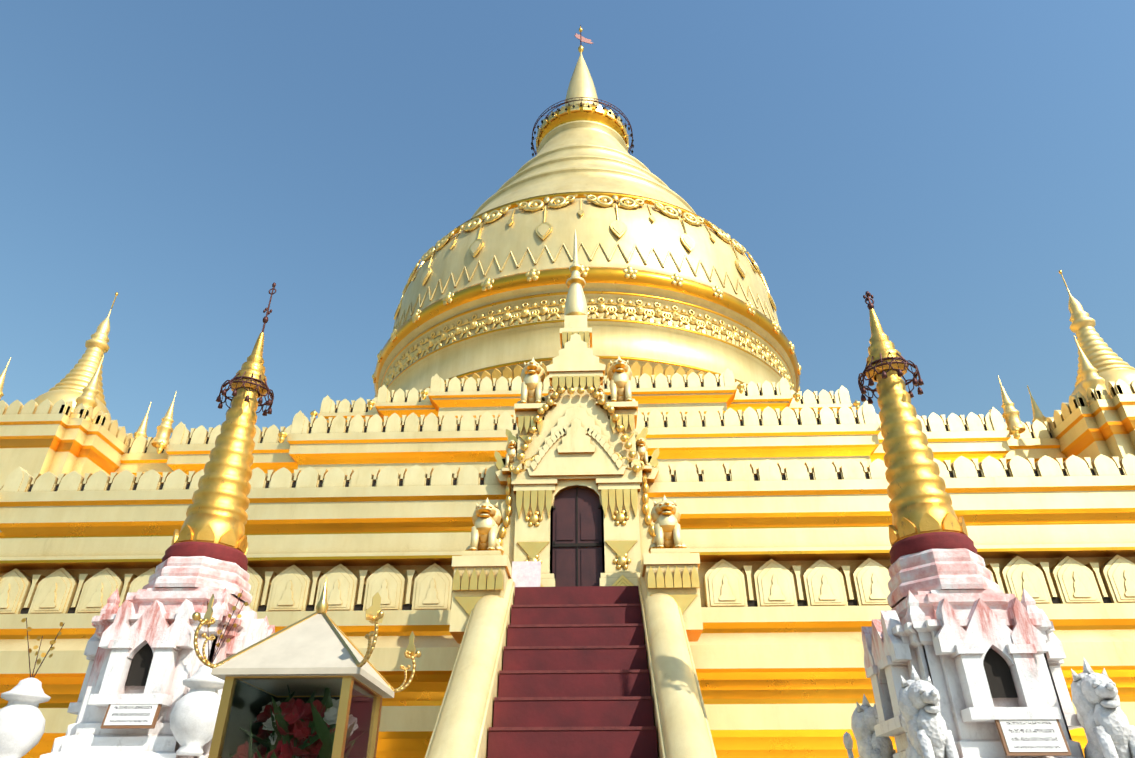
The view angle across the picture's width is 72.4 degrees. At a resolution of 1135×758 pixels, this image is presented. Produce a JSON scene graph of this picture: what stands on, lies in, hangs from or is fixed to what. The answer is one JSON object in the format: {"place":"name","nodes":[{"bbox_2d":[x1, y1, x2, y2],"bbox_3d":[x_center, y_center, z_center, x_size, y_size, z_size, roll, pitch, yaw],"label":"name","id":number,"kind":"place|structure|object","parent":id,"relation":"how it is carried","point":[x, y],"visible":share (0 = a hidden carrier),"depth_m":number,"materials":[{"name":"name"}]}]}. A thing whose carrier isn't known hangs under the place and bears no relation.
{"place":"outdoors","nodes":[
{"label":"outdoors","id":0,"kind":"place"},
{"bbox_2d":[0,0,1134,439],"label":"sky","id":1,"kind":"structure","parent":0,"point":[942,161],"materials":[{"name":"blue"}]},
{"label":"ground","id":2,"kind":"structure","parent":0,"visible":0},
{"bbox_2d":[0,282,275,757],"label":"shrine","id":3,"kind":"object","parent":2,"relation":"on","point":[139,648],"visible":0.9,"depth_m":8.44,"materials":[{"name":"white paint"}]},
{"bbox_2d":[104,704,157,724],"bbox_3d":[-4.426,3.377,7.887,0.490,0.268,0.044,-1,-31,2],"label":"shrine plaque","id":4,"kind":"object","parent":3,"relation":"attached to","point":[130,714],"visible":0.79,"depth_m":7.86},
{"bbox_2d":[192,577,420,757],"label":"display case","id":5,"kind":"object","parent":2,"relation":"on","point":[316,684],"visible":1,"depth_m":5.19,"materials":[{"name":"white metal"}]},
{"bbox_2d":[0,368,1134,757],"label":"pagoda terraces","id":6,"kind":"object","parent":2,"relation":"on","point":[778,494],"visible":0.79,"depth_m":14.90,"materials":[{"name":"gold metal"}]},
{"bbox_2d":[0,270,1134,484],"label":"corner stupas","id":7,"kind":"object","parent":6,"relation":"on","point":[67,424],"visible":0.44,"depth_m":19.92,"materials":[{"name":"gold metal"}]},
{"bbox_2d":[449,229,702,643],"bbox_3d":[0.173,0.363,15.787,4.080,9.850,2.583,-1,-31,2],"label":"gateway","id":8,"kind":"object","parent":6,"relation":"on","point":[577,472],"visible":1,"depth_m":14.72,"materials":[{"name":"beige paint"}]},
{"bbox_2d":[372,52,801,396],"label":"stupa dome","id":9,"kind":"structure","parent":6,"relation":"on","point":[675,283],"depth_m":30.93,"materials":[{"name":"gold metal"}]},
{"bbox_2d":[531,25,633,155],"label":"finial crown","id":10,"kind":"object","parent":9,"relation":"on","point":[581,39],"visible":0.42,"depth_m":45.73,"materials":[{"name":"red metal"}]},
{"bbox_2d":[425,574,716,757],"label":"stairway","id":11,"kind":"object","parent":2,"relation":"on","point":[579,672],"visible":0.85,"depth_m":10.76,"materials":[{"name":"red paint"}]},
{"bbox_2d":[843,291,1134,757],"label":"shrine","id":12,"kind":"object","parent":2,"relation":"on","point":[964,654],"visible":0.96,"depth_m":7.45,"materials":[{"name":"white paint"}]},
{"bbox_2d":[999,719,1067,751],"bbox_3d":[4.037,3.090,6.730,0.490,0.268,0.044,-1,-31,2],"label":"shrine plaque","id":13,"kind":"object","parent":12,"relation":"attached to","point":[1033,735],"visible":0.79,"depth_m":6.72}
]}

